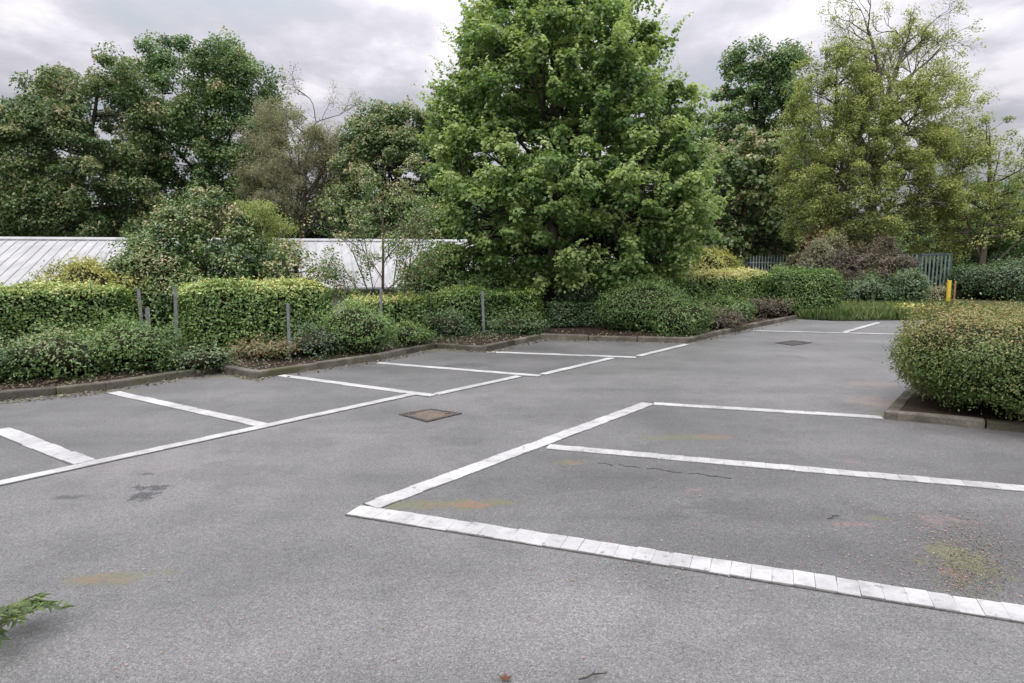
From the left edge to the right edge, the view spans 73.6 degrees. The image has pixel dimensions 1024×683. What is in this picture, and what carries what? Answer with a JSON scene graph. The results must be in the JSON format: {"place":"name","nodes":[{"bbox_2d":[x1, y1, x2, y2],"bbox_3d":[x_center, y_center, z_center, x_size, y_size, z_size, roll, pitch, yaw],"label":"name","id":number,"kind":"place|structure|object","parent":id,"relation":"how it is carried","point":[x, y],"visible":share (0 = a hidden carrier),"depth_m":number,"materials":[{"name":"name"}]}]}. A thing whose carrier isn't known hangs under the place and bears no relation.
{"place":"outdoors","nodes":[
{"label":"outdoors","id":0,"kind":"place"},
{"bbox_2d":[0,318,1023,682],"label":"car park lane","id":1,"kind":"structure","parent":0,"point":[152,546],"depth_m":3.61,"materials":[{"name":"asphalt"}]},
{"bbox_2d":[0,427,73,464],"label":"tar joint","id":2,"kind":"object","parent":1,"relation":"on","point":[40,452],"visible":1,"depth_m":5.97,"materials":[{"name":"asphalt"}]},
{"bbox_2d":[0,427,95,464],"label":"parking line","id":3,"kind":"object","parent":2,"relation":"on","point":[44,447],"visible":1,"depth_m":6.08,"materials":[{"name":"white paint"}]},
{"bbox_2d":[0,592,74,646],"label":"weed","id":4,"kind":"object","parent":1,"relation":"on","point":[21,607],"visible":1,"depth_m":3.08,"materials":[{"name":"green plant"}]},
{"bbox_2d":[106,393,250,425],"bbox_3d":[-3.723,0.739,7.679,2.984,0.006,0.162,5,9,34],"label":"tar joint","id":5,"kind":"object","parent":1,"relation":"on","point":[182,410],"visible":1,"depth_m":7.56,"materials":[{"name":"asphalt"}]},
{"bbox_2d":[109,391,268,425],"bbox_3d":[-3.722,0.736,7.680,2.984,0.014,0.155,5,9,34],"label":"parking line","id":6,"kind":"object","parent":5,"relation":"on","point":[194,409],"visible":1,"depth_m":7.53,"materials":[{"name":"white paint"}]},
{"bbox_2d":[0,395,414,485],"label":"tar joint","id":7,"kind":"object","parent":1,"relation":"on","point":[188,444],"visible":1,"depth_m":6.10,"materials":[{"name":"asphalt"}]},
{"bbox_2d":[0,393,415,484],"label":"parking line","id":8,"kind":"object","parent":7,"relation":"on","point":[70,467],"visible":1,"depth_m":6.18,"materials":[{"name":"white paint"}]},
{"bbox_2d":[0,339,680,479],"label":"parking bays","id":9,"kind":"object","parent":1,"relation":"on","point":[100,426],"visible":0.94,"depth_m":8.15,"materials":[{"name":"asphalt"}]},
{"bbox_2d":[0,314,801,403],"bbox_3d":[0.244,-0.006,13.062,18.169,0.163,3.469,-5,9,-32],"label":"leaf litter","id":10,"kind":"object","parent":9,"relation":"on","point":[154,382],"visible":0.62,"depth_m":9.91,"materials":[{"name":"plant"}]},
{"bbox_2d":[278,376,435,396],"bbox_3d":[-2.117,0.573,8.998,2.718,0.006,0.152,4,8,31],"label":"tar joint","id":11,"kind":"object","parent":1,"relation":"on","point":[360,387],"visible":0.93,"depth_m":8.79,"materials":[{"name":"asphalt"}]},
{"bbox_2d":[278,374,435,396],"bbox_3d":[-2.118,0.568,8.997,2.719,0.014,0.144,4,8,31],"label":"parking line","id":12,"kind":"object","parent":11,"relation":"on","point":[364,386],"visible":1,"depth_m":8.92,"materials":[{"name":"white paint"}]},
{"bbox_2d":[0,315,796,399],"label":"kerb","id":13,"kind":"structure","parent":1,"relation":"on","point":[87,387],"depth_m":10.45,"materials":[{"name":"concrete"}]},
{"bbox_2d":[399,409,461,421],"bbox_3d":[-0.882,0.794,7.340,0.474,0.044,0.501,6,10,41],"label":"drain cover","id":14,"kind":"object","parent":1,"relation":"on","point":[429,415],"visible":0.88,"depth_m":7.30,"materials":[{"name":"metal"}]},
{"bbox_2d":[384,364,539,376],"bbox_3d":[-0.870,0.415,10.242,2.788,0.006,0.152,3,8,25],"label":"tar joint","id":15,"kind":"object","parent":1,"relation":"on","point":[471,371],"visible":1,"depth_m":10.03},
{"bbox_2d":[375,362,540,376],"bbox_3d":[-0.870,0.411,10.242,2.790,0.013,0.143,3,8,25],"label":"parking line","id":16,"kind":"object","parent":15,"relation":"on","point":[474,370],"visible":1,"depth_m":10.17,"materials":[{"name":"white paint"}]},
{"bbox_2d":[432,377,520,394],"bbox_3d":[-0.417,0.570,9.017,0.138,0.006,1.623,6,9,39],"label":"tar joint","id":17,"kind":"object","parent":1,"relation":"on","point":[478,386],"visible":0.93,"depth_m":8.88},
{"bbox_2d":[433,375,521,394],"bbox_3d":[-0.416,0.567,9.015,0.126,0.012,1.623,6,9,39],"label":"parking line","id":18,"kind":"object","parent":17,"relation":"on","point":[474,385],"visible":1,"depth_m":8.92,"materials":[{"name":"white paint"}]},
{"bbox_2d":[363,404,653,507],"bbox_3d":[0.302,0.919,6.260,0.172,0.006,4.104,6,9,38],"label":"tar joint","id":19,"kind":"object","parent":1,"relation":"on","point":[498,463],"visible":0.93,"depth_m":5.60,"materials":[{"name":"asphalt"}]},
{"bbox_2d":[364,402,652,507],"bbox_3d":[0.304,0.915,6.258,0.166,0.012,4.104,6,9,38],"label":"parking line","id":20,"kind":"object","parent":19,"relation":"on","point":[396,496],"visible":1,"depth_m":5.67,"materials":[{"name":"white paint"}]},
{"bbox_2d":[62,391,1023,678],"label":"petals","id":21,"kind":"object","parent":1,"relation":"on","point":[766,559],"visible":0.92,"depth_m":4.00,"materials":[{"name":"plant"}]},
{"bbox_2d":[544,358,615,374],"bbox_3d":[1.051,0.374,10.567,0.138,0.006,1.966,6,9,38],"label":"tar joint","id":22,"kind":"object","parent":1,"relation":"on","point":[578,367],"visible":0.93,"depth_m":10.38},
{"bbox_2d":[540,357,613,374],"bbox_3d":[1.050,0.370,10.567,0.125,0.012,1.966,6,9,38],"label":"parking line","id":23,"kind":"object","parent":22,"relation":"on","point":[574,366],"visible":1,"depth_m":10.45,"materials":[{"name":"white paint"}]},
{"bbox_2d":[345,505,1023,623],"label":"tar joint","id":24,"kind":"object","parent":1,"relation":"on","point":[788,585],"visible":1,"depth_m":3.65,"materials":[{"name":"asphalt"}]},
{"bbox_2d":[347,505,1023,621],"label":"parking line","id":25,"kind":"object","parent":24,"relation":"on","point":[1002,610],"visible":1,"depth_m":3.75,"materials":[{"name":"white paint"}]},
{"bbox_2d":[371,405,1023,604],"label":"parking bays","id":26,"kind":"object","parent":1,"relation":"on","point":[543,490],"visible":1,"depth_m":4.84,"materials":[{"name":"asphalt"}]},
{"bbox_2d":[598,462,730,478],"bbox_3d":[1.193,1.021,5.431,1.052,0.004,0.068,3,8,21],"label":"asphalt crack","id":27,"kind":"object","parent":26,"relation":"on","point":[670,470],"visible":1,"depth_m":5.39,"materials":[{"name":"asphalt"}]},
{"bbox_2d":[898,504,1023,631],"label":"moss","id":28,"kind":"object","parent":26,"relation":"on","point":[978,587],"visible":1,"depth_m":3.74,"materials":[{"name":"green plant"}]},
{"bbox_2d":[656,405,876,418],"bbox_3d":[2.760,0.759,7.520,2.356,0.006,0.152,2,8,16],"label":"tar joint","id":29,"kind":"object","parent":1,"relation":"on","point":[762,411],"visible":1,"depth_m":7.44,"materials":[{"name":"asphalt"}]},
{"bbox_2d":[654,402,882,418],"bbox_3d":[2.760,0.756,7.519,2.356,0.012,0.146,2,8,16],"label":"parking line","id":30,"kind":"object","parent":29,"relation":"on","point":[770,410],"visible":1,"depth_m":7.49,"materials":[{"name":"white paint"}]},
{"bbox_2d":[548,445,1023,491],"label":"tar joint","id":31,"kind":"object","parent":1,"relation":"on","point":[793,471],"visible":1,"depth_m":5.40,"materials":[{"name":"asphalt"}]},
{"bbox_2d":[546,444,1023,490],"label":"parking line","id":32,"kind":"object","parent":31,"relation":"on","point":[980,484],"visible":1,"depth_m":5.46,"materials":[{"name":"white paint"}]},
{"bbox_2d":[776,340,811,345],"bbox_3d":[5.457,0.042,13.285,0.701,0.044,0.423,-5,9,-36],"label":"drain cover","id":33,"kind":"object","parent":1,"relation":"on","point":[793,342],"visible":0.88,"depth_m":13.29,"materials":[{"name":"metal"}]},
{"bbox_2d":[760,331,896,334],"bbox_3d":[7.816,-0.168,14.857,4.898,0.006,0.142,2,7,13],"label":"tar joint","id":34,"kind":"object","parent":1,"relation":"on","point":[842,333],"visible":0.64,"depth_m":14.93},
{"bbox_2d":[753,330,897,334],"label":"parking line","id":35,"kind":"object","parent":34,"relation":"on","point":[821,332],"visible":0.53,"depth_m":15.04,"materials":[{"name":"white paint"}]},
{"bbox_2d":[884,382,1023,432],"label":"kerb","id":36,"kind":"structure","parent":1,"relation":"on","point":[893,411],"depth_m":6.90,"materials":[{"name":"concrete"}]},
{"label":"tar joint","id":37,"kind":"structure","parent":1,"relation":"on","visible":0},
{"bbox_2d":[636,344,688,355],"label":"parking line","id":38,"kind":"object","parent":37,"relation":"on","point":[656,351],"visible":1,"depth_m":12.20,"materials":[{"name":"white paint"}]},
{"bbox_2d":[0,0,1023,217],"label":"sky","id":39,"kind":"structure","parent":0,"point":[384,48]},
{"bbox_2d":[179,288,1010,371],"bbox_3d":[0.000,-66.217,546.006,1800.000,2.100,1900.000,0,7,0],"label":"ground","id":40,"kind":"structure","parent":0,"point":[609,324],"depth_m":17.46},
{"bbox_2d":[0,40,179,236],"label":"chestnut","id":41,"kind":"object","parent":40,"relation":"on","point":[23,127],"visible":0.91,"depth_m":38.17,"materials":[{"name":"green plant"}]},
{"bbox_2d":[25,250,155,322],"bbox_3d":[-8.358,-0.594,13.605,2.569,2.454,2.312,0,7,0],"label":"shrub","id":42,"kind":"object","parent":40,"relation":"on","point":[79,270],"visible":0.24,"depth_m":13.24,"materials":[{"name":"green plant"}]},
{"bbox_2d":[97,229,211,345],"bbox_3d":[-7.541,-0.834,14.329,2.350,2.973,1.996,0,7,0],"label":"shrub","id":43,"kind":"object","parent":40,"relation":"on","point":[138,252],"visible":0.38,"depth_m":13.75,"materials":[{"name":"green plant"}]},
{"bbox_2d":[101,177,301,345],"bbox_3d":[-6.931,-1.691,15.055,4.874,3.782,3.978,0,7,0],"label":"climber mound","id":44,"kind":"object","parent":40,"relation":"on","point":[195,243],"visible":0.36,"depth_m":14.47,"materials":[{"name":"green plant"}]},
{"bbox_2d":[110,25,307,237],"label":"chestnut","id":45,"kind":"object","parent":40,"relation":"on","point":[231,68],"visible":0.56,"depth_m":42.13,"materials":[{"name":"green plant"}]},
{"bbox_2d":[211,198,306,279],"bbox_3d":[-5.888,-1.543,16.169,2.283,3.620,1.798,5,8,32],"label":"willow shrub","id":46,"kind":"object","parent":40,"relation":"on","point":[259,226],"visible":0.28,"depth_m":15.77,"materials":[{"name":"green plant"}]},
{"bbox_2d":[265,238,346,305],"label":"bramble","id":47,"kind":"object","parent":40,"relation":"on","point":[294,262],"visible":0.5,"depth_m":14.00,"materials":[{"name":"green plant"}]},
{"bbox_2d":[225,62,387,237],"bbox_3d":[-12.092,-8.469,39.751,8.144,14.685,9.665,-6,9,-40],"label":"leafless tree","id":48,"kind":"object","parent":40,"relation":"on","point":[318,158],"visible":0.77,"depth_m":38.09,"materials":[{"name":"green plant"}]},
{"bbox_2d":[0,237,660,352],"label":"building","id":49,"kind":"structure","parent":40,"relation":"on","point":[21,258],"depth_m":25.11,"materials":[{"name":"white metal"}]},
{"bbox_2d":[280,183,478,238],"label":"undergrowth","id":50,"kind":"object","parent":40,"relation":"on","point":[325,235],"visible":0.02,"depth_m":48.85,"materials":[{"name":"green plant"}]},
{"bbox_2d":[0,313,782,389],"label":"planting bed","id":51,"kind":"object","parent":40,"relation":"on","point":[482,342],"visible":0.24,"depth_m":11.38,"materials":[{"name":"brown soil"}]},
{"bbox_2d":[0,332,37,383],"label":"shrub","id":52,"kind":"object","parent":51,"relation":"on","point":[3,370],"visible":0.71,"depth_m":8.69,"materials":[{"name":"green plant"}]},
{"bbox_2d":[0,316,123,383],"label":"shrub","id":53,"kind":"object","parent":51,"relation":"on","point":[55,354],"visible":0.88,"depth_m":8.86,"materials":[{"name":"green plant"}]},
{"bbox_2d":[0,278,136,347],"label":"hedge","id":54,"kind":"object","parent":51,"relation":"on","point":[24,306],"visible":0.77,"depth_m":11.55,"materials":[{"name":"green plant"}]},
{"bbox_2d":[64,301,193,374],"bbox_3d":[-5.432,-0.063,9.737,1.793,1.048,1.454,0,7,0],"label":"shrub","id":55,"kind":"object","parent":51,"relation":"on","point":[134,342],"visible":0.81,"depth_m":9.49,"materials":[{"name":"green plant"}]},
{"bbox_2d":[137,289,143,326],"bbox_3d":[-6.077,-0.317,11.245,0.055,1.089,0.071,-2,7,0],"label":"fence post","id":56,"kind":"object","parent":51,"relation":"on","point":[139,302],"visible":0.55,"depth_m":11.18,"materials":[{"name":"concrete"}]},
{"bbox_2d":[173,287,178,347],"bbox_3d":[-5.459,-0.323,11.143,0.055,1.126,0.071,2,7,0],"label":"fence post","id":57,"kind":"object","parent":51,"relation":"on","point":[175,304],"visible":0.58,"depth_m":11.09,"materials":[{"name":"concrete"}]},
{"bbox_2d":[155,336,245,372],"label":"shrub","id":58,"kind":"object","parent":51,"relation":"on","point":[200,360],"visible":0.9,"depth_m":9.66,"materials":[{"name":"green plant"}]},
{"bbox_2d":[168,274,332,349],"bbox_3d":[-4.501,-0.551,12.001,2.712,1.278,1.284,-4,8,-31],"label":"hedge","id":59,"kind":"object","parent":51,"relation":"on","point":[230,309],"visible":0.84,"depth_m":11.52,"materials":[{"name":"green plant"}]},
{"bbox_2d":[222,327,311,360],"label":"shrub","id":60,"kind":"object","parent":51,"relation":"on","point":[278,349],"visible":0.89,"depth_m":10.53,"materials":[{"name":"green plant"}]},
{"bbox_2d":[286,303,290,358],"bbox_3d":[-3.456,-0.145,10.612,0.045,0.905,0.061,0,7,0],"label":"fence post","id":61,"kind":"object","parent":51,"relation":"on","point":[288,321],"visible":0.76,"depth_m":10.58,"materials":[{"name":"concrete"}]},
{"bbox_2d":[279,307,349,360],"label":"shrub","id":62,"kind":"object","parent":51,"relation":"on","point":[320,340],"visible":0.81,"depth_m":10.93,"materials":[{"name":"green plant"}]},
{"bbox_2d":[306,290,402,355],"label":"shrub","id":63,"kind":"object","parent":51,"relation":"on","point":[363,328],"visible":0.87,"depth_m":11.24,"materials":[{"name":"green plant"}]},
{"bbox_2d":[300,147,457,298],"bbox_3d":[-2.547,-1.913,13.763,2.965,3.959,2.899,0,7,0],"label":"sapling","id":64,"kind":"object","parent":51,"relation":"on","point":[415,216],"visible":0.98,"depth_m":13.48,"materials":[{"name":"green plant"}]},
{"bbox_2d":[342,287,427,336],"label":"hedge","id":65,"kind":"object","parent":51,"relation":"on","point":[407,304],"visible":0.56,"depth_m":13.38,"materials":[{"name":"green plant"}]},
{"bbox_2d":[12,315,763,383],"bbox_3d":[-0.234,-0.206,13.828,18.189,0.206,4.106,-5,9,-32],"label":"ground cover","id":66,"kind":"object","parent":51,"relation":"on","point":[413,341],"visible":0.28,"depth_m":12.85,"materials":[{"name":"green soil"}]},
{"bbox_2d":[390,311,437,346],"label":"shrub","id":67,"kind":"object","parent":51,"relation":"on","point":[409,335],"visible":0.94,"depth_m":12.31,"materials":[{"name":"green plant"}]},
{"bbox_2d":[417,299,478,336],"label":"shrub","id":68,"kind":"object","parent":51,"relation":"on","point":[440,324],"visible":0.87,"depth_m":13.32,"materials":[{"name":"green plant"}]},
{"bbox_2d":[481,291,484,331],"bbox_3d":[-0.599,-0.600,14.233,0.055,0.900,0.071,-2,7,0],"label":"fence post","id":69,"kind":"object","parent":51,"relation":"on","point":[483,312],"visible":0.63,"depth_m":14.21,"materials":[{"name":"concrete"}]},
{"bbox_2d":[424,281,544,330],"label":"hedge","id":70,"kind":"object","parent":51,"relation":"on","point":[506,299],"visible":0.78,"depth_m":14.49,"materials":[{"name":"green plant"}]},
{"bbox_2d":[481,305,557,335],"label":"shrub","id":71,"kind":"object","parent":51,"relation":"on","point":[523,324],"visible":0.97,"depth_m":14.10,"materials":[{"name":"green plant"}]},
{"bbox_2d":[542,295,608,327],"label":"hedge","id":72,"kind":"object","parent":51,"relation":"on","point":[570,312],"visible":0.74,"depth_m":15.25,"materials":[{"name":"green plant"}]},
{"bbox_2d":[589,271,697,332],"bbox_3d":[2.823,-0.797,14.578,2.445,1.430,2.084,0,7,0],"label":"shrub","id":73,"kind":"object","parent":51,"relation":"on","point":[630,306],"visible":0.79,"depth_m":14.20,"materials":[{"name":"green plant"}]},
{"bbox_2d":[643,284,720,336],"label":"shrub","id":74,"kind":"object","parent":51,"relation":"on","point":[685,319],"visible":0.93,"depth_m":13.83,"materials":[{"name":"green plant"}]},
{"bbox_2d":[614,265,771,303],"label":"hedge","id":75,"kind":"object","parent":51,"relation":"on","point":[742,281],"visible":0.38,"depth_m":18.93,"materials":[{"name":"green plant"}]},
{"bbox_2d":[692,299,750,330],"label":"shrub","id":76,"kind":"object","parent":51,"relation":"on","point":[725,318],"visible":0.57,"depth_m":15.14,"materials":[{"name":"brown plant"}]},
{"bbox_2d":[694,287,760,321],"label":"shrub","id":77,"kind":"object","parent":51,"relation":"on","point":[744,307],"visible":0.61,"depth_m":16.67,"materials":[{"name":"green plant"}]},
{"bbox_2d":[738,292,795,318],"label":"shrub","id":78,"kind":"object","parent":51,"relation":"on","point":[780,310],"visible":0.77,"depth_m":17.82,"materials":[{"name":"brown plant"}]},
{"bbox_2d":[317,95,466,238],"bbox_3d":[-6.404,-6.950,37.227,8.433,12.330,6.896,0,7,0],"label":"chestnut","id":79,"kind":"object","parent":40,"relation":"on","point":[388,140],"visible":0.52,"depth_m":35.37,"materials":[{"name":"green plant"}]},
{"bbox_2d":[391,238,479,326],"bbox_3d":[-1.869,-1.334,16.979,2.299,2.484,2.016,0,7,0],"label":"shrub","id":80,"kind":"object","parent":40,"relation":"on","point":[450,272],"visible":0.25,"depth_m":16.54,"materials":[{"name":"green plant"}]},
{"bbox_2d":[444,266,513,290],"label":"shrub","id":81,"kind":"object","parent":40,"relation":"on","point":[491,282],"visible":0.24,"depth_m":16.09,"materials":[{"name":"green plant"}]},
{"bbox_2d":[527,283,604,307],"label":"shrub","id":82,"kind":"object","parent":40,"relation":"on","point":[585,294],"visible":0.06,"depth_m":20.63,"materials":[{"name":"green plant"}]},
{"bbox_2d":[462,183,671,244],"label":"undergrowth","id":83,"kind":"object","parent":40,"relation":"on","point":[533,197],"depth_m":49.39,"materials":[{"name":"green plant"}]},
{"bbox_2d":[411,0,735,323],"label":"maple","id":84,"kind":"object","parent":40,"relation":"on","point":[584,102],"visible":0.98,"depth_m":15.16,"materials":[{"name":"green plant"}]},
{"bbox_2d":[583,258,689,300],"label":"shrub","id":85,"kind":"object","parent":40,"relation":"on","point":[595,290],"visible":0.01,"depth_m":21.12,"materials":[{"name":"green plant"}]},
{"bbox_2d":[689,256,795,272],"bbox_3d":[13.531,-3.353,34.883,9.087,2.050,0.105,0,7,0],"label":"palisade fence","id":86,"kind":"object","parent":40,"relation":"on","point":[771,262],"visible":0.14,"depth_m":34.75,"materials":[{"name":"metal"}]},
{"bbox_2d":[691,123,807,267],"bbox_3d":[12.291,-6.756,35.513,7.330,9.109,5.802,0,7,0],"label":"chestnut","id":87,"kind":"object","parent":40,"relation":"on","point":[751,186],"visible":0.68,"depth_m":34.13,"materials":[{"name":"green plant"}]},
{"bbox_2d":[690,33,830,269],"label":"chestnut","id":88,"kind":"object","parent":40,"relation":"on","point":[777,68],"visible":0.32,"depth_m":40.35,"materials":[{"name":"green plant"}]},
{"bbox_2d":[846,205,1022,287],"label":"undergrowth","id":89,"kind":"object","parent":40,"relation":"on","point":[903,250],"visible":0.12,"depth_m":45.28,"materials":[{"name":"green plant"}]},
{"bbox_2d":[932,177,1023,286],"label":"evergreen","id":90,"kind":"object","parent":40,"relation":"on","point":[1005,247],"visible":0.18,"depth_m":31.76,"materials":[{"name":"green plant"}]},
{"bbox_2d":[768,292,1023,319],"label":"grass ground","id":91,"kind":"structure","parent":0,"point":[977,300],"depth_m":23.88,"materials":[{"name":"plant"}]},
{"bbox_2d":[685,245,746,271],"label":"shrub","id":92,"kind":"object","parent":91,"relation":"on","point":[712,259],"visible":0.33,"depth_m":23.41,"materials":[{"name":"green plant"}]},
{"bbox_2d":[763,264,846,311],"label":"hedge","id":93,"kind":"object","parent":91,"relation":"on","point":[814,288],"visible":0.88,"depth_m":18.69,"materials":[{"name":"green plant"}]},
{"bbox_2d":[784,225,852,268],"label":"shrub","id":94,"kind":"object","parent":91,"relation":"on","point":[803,248],"visible":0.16,"depth_m":28.69,"materials":[{"name":"green plant"}]},
{"bbox_2d":[796,230,852,271],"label":"shrub","id":95,"kind":"object","parent":91,"relation":"on","point":[817,253],"visible":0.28,"depth_m":26.35,"materials":[{"name":"green plant"}]},
{"bbox_2d":[765,35,919,252],"bbox_3d":[14.107,-7.306,29.295,6.264,11.192,4.766,0,7,0],"label":"willow","id":96,"kind":"object","parent":91,"relation":"on","point":[835,203],"visible":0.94,"depth_m":28.46,"materials":[{"name":"green plant"}]},
{"bbox_2d":[823,233,920,300],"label":"shrub","id":97,"kind":"object","parent":91,"relation":"on","point":[886,258],"visible":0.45,"depth_m":24.81,"materials":[{"name":"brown plant"}]},
{"bbox_2d":[841,268,903,303],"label":"shrub","id":98,"kind":"object","parent":91,"relation":"on","point":[871,289],"visible":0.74,"depth_m":23.45,"materials":[{"name":"green plant"}]},
{"bbox_2d":[774,0,1023,268],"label":"oak","id":99,"kind":"object","parent":91,"relation":"on","point":[938,142],"visible":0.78,"depth_m":29.25,"materials":[{"name":"green plant"}]},
{"bbox_2d":[883,262,935,301],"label":"shrub","id":100,"kind":"object","parent":91,"relation":"on","point":[914,283],"visible":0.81,"depth_m":23.38,"materials":[{"name":"green plant"}]},
{"bbox_2d":[917,253,952,288],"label":"gate","id":101,"kind":"structure","parent":91,"relation":"on","point":[921,255],"depth_m":27.03,"materials":[{"name":"grey metal"}]},
{"bbox_2d":[926,280,954,301],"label":"shrub","id":102,"kind":"object","parent":91,"relation":"on","point":[940,292],"visible":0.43,"depth_m":24.72,"materials":[{"name":"green plant"}]},
{"bbox_2d":[946,280,951,301],"bbox_3d":[15.619,-1.773,24.471,0.208,0.817,0.209,0,7,0],"label":"bollard","id":103,"kind":"object","parent":91,"relation":"on","point":[948,289],"visible":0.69,"depth_m":24.42,"materials":[{"name":"yellow paint"}]},
{"bbox_2d":[900,110,1023,266],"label":"willow","id":104,"kind":"object","parent":91,"relation":"on","point":[985,238],"visible":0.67,"depth_m":29.20,"materials":[{"name":"green plant"}]},
{"bbox_2d":[938,256,1023,301],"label":"shrub","id":105,"kind":"object","parent":91,"relation":"on","point":[1004,279],"visible":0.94,"depth_m":25.52,"materials":[{"name":"green plant"}]},
{"bbox_2d":[901,385,1023,421],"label":"island bed","id":106,"kind":"object","parent":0,"point":[916,403],"depth_m":7.32,"materials":[{"name":"brown soil"}]},
{"bbox_2d":[882,291,1023,421],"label":"corner bush","id":107,"kind":"object","parent":106,"relation":"on","point":[964,356],"visible":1,"depth_m":6.94,"materials":[{"name":"green plant"}]},
{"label":"tar joint","id":108,"kind":"structure","parent":0,"visible":0},
{"bbox_2d":[487,351,635,357],"bbox_3d":[0.821,0.223,11.725,2.574,0.013,0.147,2,7,14],"label":"parking line","id":109,"kind":"object","parent":108,"relation":"on","point":[565,354],"visible":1,"depth_m":11.70,"materials":[{"name":"white paint"}]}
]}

